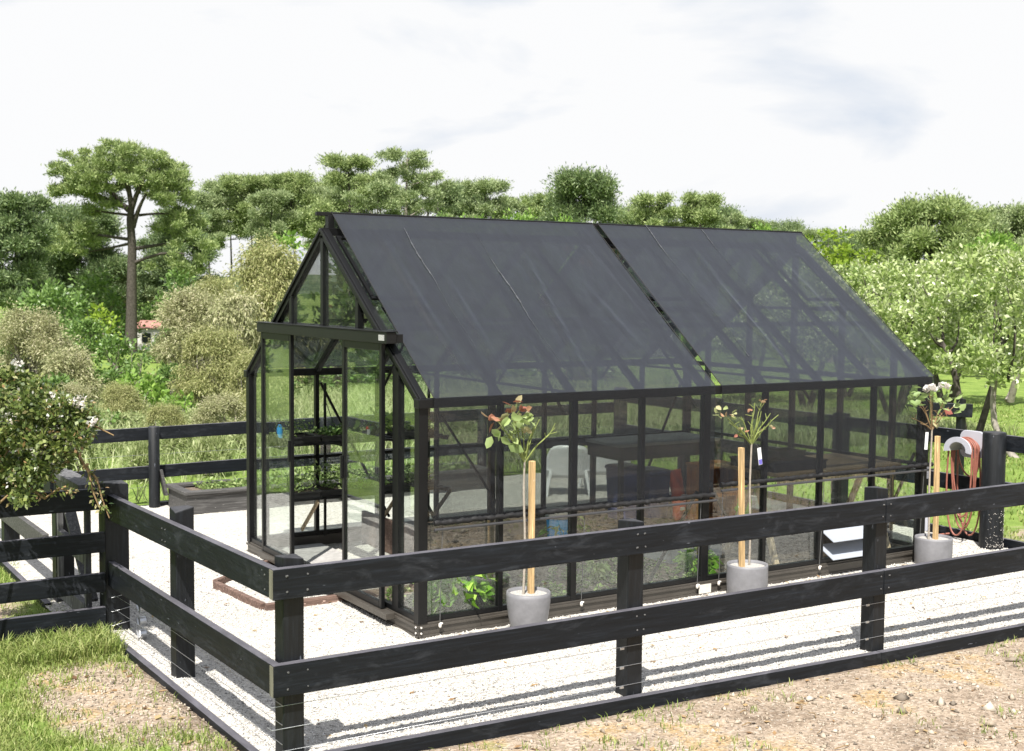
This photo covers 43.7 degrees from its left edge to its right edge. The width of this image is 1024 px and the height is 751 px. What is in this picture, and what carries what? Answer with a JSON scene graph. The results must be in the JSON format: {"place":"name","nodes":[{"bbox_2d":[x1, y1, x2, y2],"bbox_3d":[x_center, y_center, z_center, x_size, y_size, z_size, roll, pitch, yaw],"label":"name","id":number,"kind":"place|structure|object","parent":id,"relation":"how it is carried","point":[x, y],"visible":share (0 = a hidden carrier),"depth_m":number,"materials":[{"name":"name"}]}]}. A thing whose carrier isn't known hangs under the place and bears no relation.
{"place":"outdoors","nodes":[
{"label":"outdoors","id":0,"kind":"place"},
{"bbox_2d":[278,543,356,563],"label":"slab path","id":1,"kind":"structure","parent":0,"point":[316,553],"depth_m":11.22,"materials":[{"name":"concrete"}]},
{"bbox_2d":[0,294,1023,750],"bbox_3d":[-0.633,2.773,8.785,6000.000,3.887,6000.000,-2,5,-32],"label":"ground","id":2,"kind":"structure","parent":0,"point":[972,388],"depth_m":7.16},
{"bbox_2d":[0,186,67,314],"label":"pine tree","id":3,"kind":"object","parent":2,"relation":"on","point":[26,226],"visible":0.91,"depth_m":82.42,"materials":[{"name":"green plant"}]},
{"bbox_2d":[0,452,74,608],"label":"board fence","id":4,"kind":"object","parent":2,"relation":"on","point":[13,528],"visible":0.2,"depth_m":9.95,"materials":[{"name":"wood"}]},
{"bbox_2d":[0,297,97,389],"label":"shrub","id":5,"kind":"object","parent":2,"relation":"on","point":[37,337],"visible":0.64,"depth_m":29.77,"materials":[{"name":"green plant"}]},
{"bbox_2d":[0,488,105,640],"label":"board fence","id":6,"kind":"object","parent":2,"relation":"on","point":[46,547],"visible":0.84,"depth_m":8.25,"materials":[{"name":"wood"}]},
{"bbox_2d":[0,358,113,519],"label":"rose bush","id":7,"kind":"object","parent":2,"relation":"on","point":[46,434],"visible":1,"depth_m":7.88,"materials":[{"name":"green plant"}]},
{"bbox_2d":[8,277,114,350],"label":"tree","id":8,"kind":"object","parent":2,"relation":"on","point":[51,293],"visible":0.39,"depth_m":73.19,"materials":[{"name":"green plant"}]},
{"bbox_2d":[26,343,108,404],"bbox_3d":[-9.047,0.166,26.024,1.721,1.694,1.615,1,4,12],"label":"shrub","id":9,"kind":"object","parent":2,"relation":"on","point":[68,362],"visible":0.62,"depth_m":25.87,"materials":[{"name":"green plant"}]},
{"bbox_2d":[0,622,136,668],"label":"tall grass","id":10,"kind":"structure","parent":2,"relation":"on","point":[79,642],"depth_m":7.95,"materials":[{"name":"plant"}]},
{"bbox_2d":[16,199,150,325],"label":"pine tree","id":11,"kind":"object","parent":2,"relation":"on","point":[109,259],"visible":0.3,"depth_m":101.79,"materials":[{"name":"green plant"}]},
{"bbox_2d":[63,314,108,357],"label":"shrub","id":12,"kind":"object","parent":2,"relation":"on","point":[91,333],"visible":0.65,"depth_m":45.76,"materials":[{"name":"green plant"}]},
{"bbox_2d":[56,262,148,352],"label":"tree","id":13,"kind":"object","parent":2,"relation":"on","point":[90,284],"visible":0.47,"depth_m":95.22,"materials":[{"name":"green plant"}]},
{"bbox_2d":[90,332,142,375],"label":"shrub","id":14,"kind":"object","parent":2,"relation":"on","point":[114,361],"visible":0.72,"depth_m":35.88,"materials":[{"name":"green plant"}]},
{"bbox_2d":[94,377,149,415],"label":"shrub","id":15,"kind":"object","parent":2,"relation":"on","point":[114,394],"visible":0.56,"depth_m":21.88,"materials":[{"name":"green plant"}]},
{"bbox_2d":[41,136,221,351],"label":"pine tree","id":16,"kind":"object","parent":2,"relation":"on","point":[167,183],"visible":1,"depth_m":90.58,"materials":[{"name":"green plant"}]},
{"bbox_2d":[119,440,163,484],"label":"herb clump","id":17,"kind":"object","parent":2,"relation":"on","point":[138,450],"visible":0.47,"depth_m":15.50,"materials":[{"name":"green plant"}]},
{"bbox_2d":[116,367,169,408],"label":"shrub","id":18,"kind":"object","parent":2,"relation":"on","point":[144,384],"visible":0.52,"depth_m":24.07,"materials":[{"name":"green plant"}]},
{"bbox_2d":[125,233,185,319],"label":"pine tree","id":19,"kind":"object","parent":2,"relation":"on","point":[156,282],"visible":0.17,"depth_m":112.78,"materials":[{"name":"green plant"}]},
{"bbox_2d":[140,399,191,427],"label":"shrub","id":20,"kind":"object","parent":2,"relation":"on","point":[171,415],"visible":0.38,"depth_m":19.46,"materials":[{"name":"green plant"}]},
{"bbox_2d":[150,266,197,334],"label":"tree","id":21,"kind":"object","parent":2,"relation":"on","point":[177,281],"visible":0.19,"depth_m":77.68,"materials":[{"name":"green plant"}]},
{"bbox_2d":[160,437,199,461],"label":"herb clump","id":22,"kind":"object","parent":2,"relation":"on","point":[180,442],"visible":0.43,"depth_m":17.43,"materials":[{"name":"green plant"}]},
{"bbox_2d":[137,205,227,330],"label":"pine tree","id":23,"kind":"object","parent":2,"relation":"on","point":[150,291],"visible":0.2,"depth_m":104.58,"materials":[{"name":"green plant"}]},
{"bbox_2d":[137,276,233,392],"bbox_3d":[-7.326,-0.647,28.988,2.410,3.236,2.527,-2,5,-32],"label":"shrub","id":24,"kind":"object","parent":2,"relation":"on","point":[186,310],"visible":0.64,"depth_m":28.58,"materials":[{"name":"green plant"}]},
{"bbox_2d":[99,480,281,750],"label":"board fence","id":25,"kind":"object","parent":2,"relation":"on","point":[182,539],"visible":0.87,"depth_m":7.38,"materials":[{"name":"wood"}]},
{"bbox_2d":[54,468,97,609],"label":"timber gate","id":26,"kind":"structure","parent":25,"relation":"attached to","point":[74,480],"depth_m":8.81,"materials":[{"name":"wood"}]},
{"bbox_2d":[184,435,233,477],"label":"herb clump","id":27,"kind":"object","parent":2,"relation":"on","point":[207,444],"visible":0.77,"depth_m":16.00,"materials":[{"name":"green plant"}]},
{"bbox_2d":[162,321,256,408],"bbox_3d":[-5.798,-0.023,25.035,2.022,2.191,2.113,1,4,13],"label":"tree","id":28,"kind":"object","parent":2,"relation":"on","point":[216,347],"visible":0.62,"depth_m":24.67,"materials":[{"name":"green plant"}]},
{"bbox_2d":[190,188,240,270],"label":"pine tree","id":29,"kind":"object","parent":2,"relation":"on","point":[222,229],"visible":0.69,"depth_m":126.48,"materials":[{"name":"green plant"}]},
{"bbox_2d":[186,389,259,438],"bbox_3d":[-4.496,0.803,19.630,1.296,1.250,1.236,-3,5,-43],"label":"shrub","id":30,"kind":"object","parent":2,"relation":"on","point":[212,407],"visible":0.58,"depth_m":19.46,"materials":[{"name":"green plant"}]},
{"bbox_2d":[191,175,255,276],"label":"pine tree","id":31,"kind":"object","parent":2,"relation":"on","point":[210,186],"visible":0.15,"depth_m":132.93,"materials":[{"name":"green plant"}]},
{"bbox_2d":[32,411,433,507],"bbox_3d":[-2.025,1.008,14.842,8.250,1.072,0.198,-2,5,-32],"label":"board fence","id":32,"kind":"object","parent":2,"relation":"on","point":[153,435],"visible":0.28,"depth_m":13.94,"materials":[{"name":"wood"}]},
{"bbox_2d":[202,286,265,367],"bbox_3d":[-5.753,-0.440,27.004,1.673,2.943,1.912,-1,4,-20],"label":"tree","id":33,"kind":"object","parent":2,"relation":"on","point":[235,310],"visible":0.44,"depth_m":26.79,"materials":[{"name":"green plant"}]},
{"bbox_2d":[212,170,274,247],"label":"pine tree","id":34,"kind":"object","parent":2,"relation":"on","point":[247,185],"visible":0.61,"depth_m":127.44,"materials":[{"name":"green plant"}]},
{"bbox_2d":[216,344,307,421],"bbox_3d":[-4.370,0.347,22.053,1.553,1.832,1.623,3,4,27],"label":"tree","id":35,"kind":"object","parent":2,"relation":"on","point":[278,397],"visible":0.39,"depth_m":21.84,"materials":[{"name":"green plant"}]},
{"bbox_2d":[212,228,330,386],"bbox_3d":[-6.123,-1.548,32.908,3.804,4.490,3.640,0,4,0],"label":"tree","id":36,"kind":"object","parent":2,"relation":"on","point":[269,271],"visible":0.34,"depth_m":32.19,"materials":[{"name":"green plant"}]},
{"bbox_2d":[240,188,304,248],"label":"pine tree","id":37,"kind":"object","parent":2,"relation":"on","point":[269,200],"visible":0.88,"depth_m":118.08,"materials":[{"name":"green plant"}]},
{"bbox_2d":[260,167,324,258],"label":"pine tree","id":38,"kind":"object","parent":2,"relation":"on","point":[297,183],"visible":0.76,"depth_m":125.60,"materials":[{"name":"green plant"}]},
{"bbox_2d":[302,149,381,256],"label":"pine tree","id":39,"kind":"object","parent":2,"relation":"on","point":[335,163],"visible":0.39,"depth_m":116.18,"materials":[{"name":"green plant"}]},
{"bbox_2d":[297,366,387,391],"bbox_3d":[-4.449,-0.040,32.130,2.546,1.359,2.378,-3,5,-39],"label":"shrub","id":40,"kind":"object","parent":2,"relation":"on","point":[352,379],"visible":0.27,"depth_m":31.72,"materials":[{"name":"green plant"}]},
{"bbox_2d":[340,177,405,214],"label":"pine tree","id":41,"kind":"object","parent":2,"relation":"on","point":[382,190],"visible":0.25,"depth_m":106.09,"materials":[{"name":"green plant"}]},
{"bbox_2d":[370,145,448,215],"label":"pine tree","id":42,"kind":"object","parent":2,"relation":"on","point":[417,160],"visible":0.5,"depth_m":110.42,"materials":[{"name":"green plant"}]},
{"bbox_2d":[422,176,456,216],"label":"pine tree","id":43,"kind":"object","parent":2,"relation":"on","point":[437,191],"visible":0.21,"depth_m":120.99,"materials":[{"name":"green plant"}]},
{"bbox_2d":[435,177,491,218],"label":"pine tree","id":44,"kind":"object","parent":2,"relation":"on","point":[455,196],"visible":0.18,"depth_m":147.22,"materials":[{"name":"green plant"}]},
{"bbox_2d":[452,175,520,218],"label":"pine tree","id":45,"kind":"object","parent":2,"relation":"on","point":[482,187],"visible":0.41,"depth_m":126.13,"materials":[{"name":"green plant"}]},
{"bbox_2d":[0,494,1023,750],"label":"gravel yard","id":46,"kind":"structure","parent":2,"relation":"on","point":[228,528],"depth_m":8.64,"materials":[{"name":"gravel"}]},
{"bbox_2d":[213,560,343,610],"bbox_3d":[-1.965,1.650,10.102,0.722,0.062,1.491,-2,5,-32],"label":"path edging","id":47,"kind":"object","parent":46,"relation":"on","point":[220,584],"visible":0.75,"depth_m":9.59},
{"bbox_2d":[160,464,433,514],"bbox_3d":[-2.025,1.190,14.422,3.765,0.446,0.730,-2,5,-32],"label":"planter bed","id":48,"kind":"object","parent":46,"relation":"on","point":[201,501],"visible":0.39,"depth_m":13.49,"materials":[{"name":"wood"}]},
{"bbox_2d":[193,461,433,489],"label":"lettuces","id":49,"kind":"object","parent":48,"relation":"on","point":[242,482],"visible":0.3,"depth_m":13.98,"materials":[{"name":"green plant"}]},
{"bbox_2d":[362,510,413,553],"bbox_3d":[-1.092,1.439,11.414,0.040,0.300,1.100,-2,5,-32],"label":"bed board","id":50,"kind":"object","parent":46,"relation":"on","point":[370,528],"visible":0.56,"depth_m":11.57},
{"bbox_2d":[506,586,550,626],"bbox_3d":[0.113,1.636,8.849,0.310,0.285,0.310,-2,5,-32],"label":"plant pot","id":51,"kind":"object","parent":46,"relation":"on","point":[525,608],"visible":0.77,"depth_m":8.73,"materials":[{"name":"concrete"}]},
{"bbox_2d":[481,395,555,593],"bbox_3d":[0.044,0.840,8.755,0.602,1.420,0.225,-2,5,-32],"label":"standard rose","id":52,"kind":"object","parent":51,"relation":"in","point":[518,422],"visible":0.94,"depth_m":8.69,"materials":[{"name":"green plant"}]},
{"bbox_2d":[527,461,535,593],"bbox_3d":[0.135,1.077,8.821,0.036,0.979,0.036,-2,5,-32],"label":"garden stake","id":53,"kind":"object","parent":51,"relation":"in","point":[531,508],"visible":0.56,"depth_m":8.80,"materials":[{"name":"brown wood"}]},
{"bbox_2d":[428,506,690,549],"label":"soil","id":54,"kind":"structure","parent":46,"relation":"on","point":[476,535],"depth_m":12.34,"materials":[{"name":"soil"}]},
{"bbox_2d":[244,212,928,638],"bbox_3d":[0.671,0.151,11.266,5.222,2.980,3.415,-2,5,-32],"label":"greenhouse","id":55,"kind":"object","parent":46,"relation":"on","point":[844,550],"visible":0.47,"depth_m":9.93,"materials":[{"name":"black metal"}]},
{"bbox_2d":[261,332,294,555],"bbox_3d":[-1.969,0.589,10.662,0.048,1.884,0.665,-2,5,-32],"label":"door","id":56,"kind":"structure","parent":55,"relation":"in","point":[284,337],"depth_m":10.59,"materials":[{"name":"black metal"}]},
{"bbox_2d":[269,381,433,535],"bbox_3d":[-1.383,0.769,11.643,1.709,1.400,0.400,-2,5,-32],"label":"staging shelf","id":57,"kind":"object","parent":55,"relation":"attached to","point":[388,437],"visible":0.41,"depth_m":11.55,"materials":[{"name":"black metal"}]},
{"bbox_2d":[269,414,320,444],"bbox_3d":[-1.926,0.462,11.273,0.470,0.245,0.355,-2,5,-32],"label":"seed tray","id":58,"kind":"object","parent":57,"relation":"on","point":[300,437],"visible":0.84,"depth_m":11.21,"materials":[{"name":"black plastic"}]},
{"bbox_2d":[269,467,321,499],"bbox_3d":[-1.931,0.939,11.294,0.446,0.260,0.421,-2,5,-32],"label":"seed tray","id":59,"kind":"object","parent":57,"relation":"on","point":[300,492],"visible":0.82,"depth_m":11.23,"materials":[{"name":"plant"}]},
{"bbox_2d":[307,423,359,441],"bbox_3d":[-1.615,0.503,11.474,0.385,0.140,0.360,-2,5,-32],"label":"seed tray","id":60,"kind":"object","parent":57,"relation":"on","point":[330,433],"visible":0.77,"depth_m":11.38,"materials":[{"name":"black plastic"}]},
{"bbox_2d":[306,459,361,496],"bbox_3d":[-1.610,0.908,11.513,0.436,0.297,0.448,-2,5,-32],"label":"seed tray","id":61,"kind":"object","parent":57,"relation":"on","point":[331,489],"visible":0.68,"depth_m":11.47,"materials":[{"name":"plant"}]},
{"bbox_2d":[348,472,391,492],"bbox_3d":[-1.295,0.963,11.715,0.414,0.165,0.371,-2,5,-32],"label":"seed tray","id":62,"kind":"object","parent":57,"relation":"on","point":[371,485],"visible":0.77,"depth_m":11.63,"materials":[{"name":"plant"}]},
{"bbox_2d":[349,406,391,436],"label":"leafy plant","id":63,"kind":"object","parent":57,"relation":"on","point":[373,426],"visible":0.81,"depth_m":11.66,"materials":[{"name":"green plant"}]},
{"bbox_2d":[340,340,384,608],"bbox_3d":[-1.090,0.694,9.258,0.048,1.884,0.665,-2,5,-32],"label":"door","id":64,"kind":"structure","parent":55,"relation":"in","point":[380,603],"depth_m":9.20,"materials":[{"name":"black metal"}]},
{"bbox_2d":[258,212,583,368],"bbox_3d":[-0.802,-0.701,11.317,2.482,1.326,1.683,-2,5,-32],"label":"shade cloth","id":65,"kind":"object","parent":55,"relation":"on","point":[308,351],"visible":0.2,"depth_m":11.26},
{"bbox_2d":[331,211,717,627],"bbox_3d":[0.090,0.193,9.935,2.495,2.904,1.722,-2,5,-32],"label":"shade cloth","id":66,"kind":"object","parent":55,"relation":"hanging from","point":[566,330],"visible":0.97,"depth_m":9.55,"materials":[{"name":"fabric"}]},
{"bbox_2d":[598,223,933,584],"bbox_3d":[2.234,0.117,11.272,2.470,2.908,1.722,-2,5,-32],"label":"shade cloth","id":67,"kind":"object","parent":55,"relation":"on","point":[794,330],"visible":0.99,"depth_m":10.90,"materials":[{"name":"fabric"}]},
{"bbox_2d":[821,526,862,560],"bbox_3d":[2.845,1.317,10.808,0.573,0.426,0.191,-2,5,-32],"label":"louvre window","id":68,"kind":"structure","parent":55,"relation":"in","point":[847,543],"depth_m":10.77,"materials":[{"name":"white metal"}]},
{"bbox_2d":[366,532,862,614],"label":"soil","id":69,"kind":"structure","parent":46,"relation":"on","point":[794,547],"depth_m":10.59,"materials":[{"name":"soil"}]},
{"bbox_2d":[427,573,495,613],"bbox_3d":[-0.389,1.471,9.091,0.610,0.436,0.648,0,4,-11],"label":"leafy plant","id":70,"kind":"object","parent":69,"relation":"on","point":[449,588],"visible":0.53,"depth_m":8.99,"materials":[{"name":"green plant"}]},
{"bbox_2d":[385,557,693,613],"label":"weeds","id":71,"kind":"object","parent":69,"relation":"on","point":[506,574],"visible":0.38,"depth_m":9.92,"materials":[{"name":"green plant"}]},
{"bbox_2d":[672,547,722,575],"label":"leafy plant","id":72,"kind":"object","parent":69,"relation":"on","point":[685,565],"visible":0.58,"depth_m":10.22,"materials":[{"name":"green plant"}]},
{"bbox_2d":[715,463,894,563],"bbox_3d":[2.636,1.179,11.379,1.482,0.803,0.805,-2,5,-32],"label":"wooden bench","id":73,"kind":"object","parent":69,"relation":"on","point":[771,542],"visible":0.04,"depth_m":11.08,"materials":[{"name":"brown wood"}]},
{"bbox_2d":[726,559,767,592],"bbox_3d":[1.832,1.592,9.946,0.320,0.255,0.320,-2,5,-32],"label":"plant pot","id":74,"kind":"object","parent":46,"relation":"on","point":[753,574],"visible":0.64,"depth_m":9.82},
{"bbox_2d":[738,447,744,566],"bbox_3d":[1.776,1.047,9.870,0.071,0.987,0.036,-2,5,-32],"label":"garden stake","id":75,"kind":"object","parent":74,"relation":"in","point":[741,489],"visible":0.65,"depth_m":9.85,"materials":[{"name":"brown wood"}]},
{"bbox_2d":[914,533,952,562],"bbox_3d":[3.674,1.530,11.130,0.320,0.250,0.320,-2,5,-32],"label":"plant pot","id":76,"kind":"object","parent":46,"relation":"on","point":[931,549],"visible":0.77,"depth_m":11.01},
{"bbox_2d":[907,381,965,538],"bbox_3d":[3.649,0.756,11.035,0.762,1.410,0.282,-2,5,-32],"label":"standard rose","id":77,"kind":"object","parent":76,"relation":"in","point":[934,388],"visible":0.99,"depth_m":11.03,"materials":[{"name":"green plant"}]},
{"bbox_2d":[932,436,940,539],"bbox_3d":[3.683,1.001,11.073,0.051,0.958,0.036,-2,5,-32],"label":"garden stake","id":78,"kind":"object","parent":76,"relation":"in","point":[936,479],"visible":0.56,"depth_m":11.05,"materials":[{"name":"brown wood"}]},
{"bbox_2d":[0,561,1023,750],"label":"lawn grass","id":79,"kind":"structure","parent":2,"relation":"on","point":[10,731],"depth_m":6.77,"materials":[{"name":"plant"}]},
{"bbox_2d":[17,640,1023,750],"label":"verge stones","id":80,"kind":"object","parent":2,"relation":"on","point":[940,702],"visible":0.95,"depth_m":7.11,"materials":[{"name":"gravel"}]},
{"bbox_2d":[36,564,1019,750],"bbox_3d":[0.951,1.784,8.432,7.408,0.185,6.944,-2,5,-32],"label":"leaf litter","id":81,"kind":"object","parent":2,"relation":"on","point":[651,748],"visible":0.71,"depth_m":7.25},
{"bbox_2d":[532,161,629,223],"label":"pine tree","id":82,"kind":"object","parent":2,"relation":"on","point":[581,195],"visible":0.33,"depth_m":94.04,"materials":[{"name":"green plant"}]},
{"bbox_2d":[267,482,1023,750],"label":"board fence","id":83,"kind":"object","parent":2,"relation":"on","point":[626,625],"visible":0.95,"depth_m":7.08,"materials":[{"name":"wood"}]},
{"bbox_2d":[621,190,682,226],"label":"pine tree","id":84,"kind":"object","parent":2,"relation":"on","point":[644,201],"visible":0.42,"depth_m":108.53,"materials":[{"name":"green plant"}]},
{"bbox_2d":[669,189,734,228],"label":"pine tree","id":85,"kind":"object","parent":2,"relation":"on","point":[699,210],"visible":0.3,"depth_m":106.81,"materials":[{"name":"green plant"}]},
{"bbox_2d":[813,226,861,276],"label":"tree","id":86,"kind":"object","parent":2,"relation":"on","point":[845,248],"visible":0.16,"depth_m":47.67,"materials":[{"name":"green plant"}]},
{"bbox_2d":[815,226,875,275],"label":"pine tree","id":87,"kind":"object","parent":2,"relation":"on","point":[852,241],"visible":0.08,"depth_m":118.17,"materials":[{"name":"green plant"}]},
{"bbox_2d":[828,258,904,333],"bbox_3d":[8.234,-1.150,30.847,2.600,3.396,2.545,0,4,-10],"label":"orchard tree","id":88,"kind":"object","parent":2,"relation":"on","point":[839,268],"visible":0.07,"depth_m":30.80,"materials":[{"name":"green plant"}]},
{"bbox_2d":[714,398,1023,549],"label":"board fence","id":89,"kind":"object","parent":2,"relation":"on","point":[996,445],"visible":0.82,"depth_m":11.87,"materials":[{"name":"wood"}]},
{"bbox_2d":[944,430,981,458],"bbox_3d":[4.292,0.656,12.099,0.206,0.260,0.315,-2,5,-32],"label":"hose hanger","id":90,"kind":"object","parent":89,"relation":"attached to","point":[962,445],"visible":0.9,"depth_m":12.11,"materials":[{"name":"plastic"}]},
{"bbox_2d":[941,437,980,535],"bbox_3d":[3.938,1.084,11.953,1.013,0.988,0.418,-2,5,-37],"label":"garden hose","id":91,"kind":"object","parent":90,"relation":"hanging from","point":[975,463],"visible":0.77,"depth_m":12.11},
{"bbox_2d":[847,218,909,294],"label":"pine tree","id":92,"kind":"object","parent":2,"relation":"on","point":[864,237],"visible":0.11,"depth_m":85.13,"materials":[{"name":"green plant"}]},
{"bbox_2d":[839,258,973,354],"bbox_3d":[7.470,-0.688,25.152,2.621,3.227,2.566,0,4,-9],"label":"orchard tree","id":93,"kind":"object","parent":2,"relation":"on","point":[900,312],"visible":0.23,"depth_m":24.45,"materials":[{"name":"green plant"}]},
{"bbox_2d":[879,256,974,337],"bbox_3d":[11.654,-1.645,36.964,2.998,3.654,3.088,-2,5,-29],"label":"orchard tree","id":94,"kind":"object","parent":2,"relation":"on","point":[900,287],"visible":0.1,"depth_m":36.42,"materials":[{"name":"green plant"}]},
{"bbox_2d":[864,187,1002,361],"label":"pine tree","id":95,"kind":"object","parent":2,"relation":"on","point":[956,221],"visible":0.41,"depth_m":79.65,"materials":[{"name":"green plant"}]},
{"bbox_2d":[887,246,1014,402],"bbox_3d":[9.522,-1.050,27.865,2.582,3.584,2.416,-2,5,-29],"label":"orchard tree","id":96,"kind":"object","parent":2,"relation":"on","point":[971,328],"visible":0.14,"depth_m":27.73,"materials":[{"name":"green plant"}]},
{"bbox_2d":[933,398,972,474],"bbox_3d":[5.521,0.902,16.090,0.506,1.240,0.127,0,4,0],"label":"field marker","id":97,"kind":"object","parent":2,"relation":"on","point":[967,412],"visible":0.42,"depth_m":16.00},
{"bbox_2d":[903,234,1023,431],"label":"orchard tree","id":98,"kind":"object","parent":2,"relation":"on","point":[936,357],"visible":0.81,"depth_m":19.99,"materials":[{"name":"green plant"}]},
{"bbox_2d":[963,244,1023,457],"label":"orchard tree","id":99,"kind":"object","parent":2,"relation":"on","point":[998,360],"visible":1,"depth_m":18.65,"materials":[{"name":"green plant"}]},
{"bbox_2d":[965,244,1023,402],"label":"orchard tree","id":100,"kind":"object","parent":2,"relation":"on","point":[1010,396],"visible":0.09,"depth_m":29.84,"materials":[{"name":"green plant"}]},
{"bbox_2d":[978,198,1023,356],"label":"pine tree","id":101,"kind":"object","parent":2,"relation":"on","point":[1010,218],"visible":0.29,"depth_m":94.60,"materials":[{"name":"green plant"}]},
{"bbox_2d":[0,377,1023,503],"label":"meadow grass","id":102,"kind":"structure","parent":0,"point":[358,403],"depth_m":21.88,"materials":[{"name":"plant"}]},
{"bbox_2d":[0,0,1023,276],"label":"sky","id":103,"kind":"structure","parent":0,"point":[823,112],"materials":[{"name":"white"}]},
{"bbox_2d":[576,560,611,582],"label":"leafy plant","id":104,"kind":"object","parent":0,"point":[603,571],"visible":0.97,"depth_m":10.01,"materials":[{"name":"green plant"}]},
{"bbox_2d":[337,376,1023,540],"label":"paddock grass","id":105,"kind":"structure","parent":0,"point":[943,454],"depth_m":16.92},
{"bbox_2d":[686,460,737,519],"bbox_3d":[2.049,1.182,13.054,0.440,0.580,0.340,-2,5,-32],"label":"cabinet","id":106,"kind":"object","parent":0,"point":[730,500],"visible":0.3,"depth_m":13.12,"materials":[{"name":"wood"}]},
{"bbox_2d":[714,399,777,564],"bbox_3d":[1.793,0.851,9.884,0.691,1.335,0.141,-2,5,-32],"label":"standard rose","id":107,"kind":"object","parent":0,"point":[754,437],"visible":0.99,"depth_m":9.89,"materials":[{"name":"green plant"}]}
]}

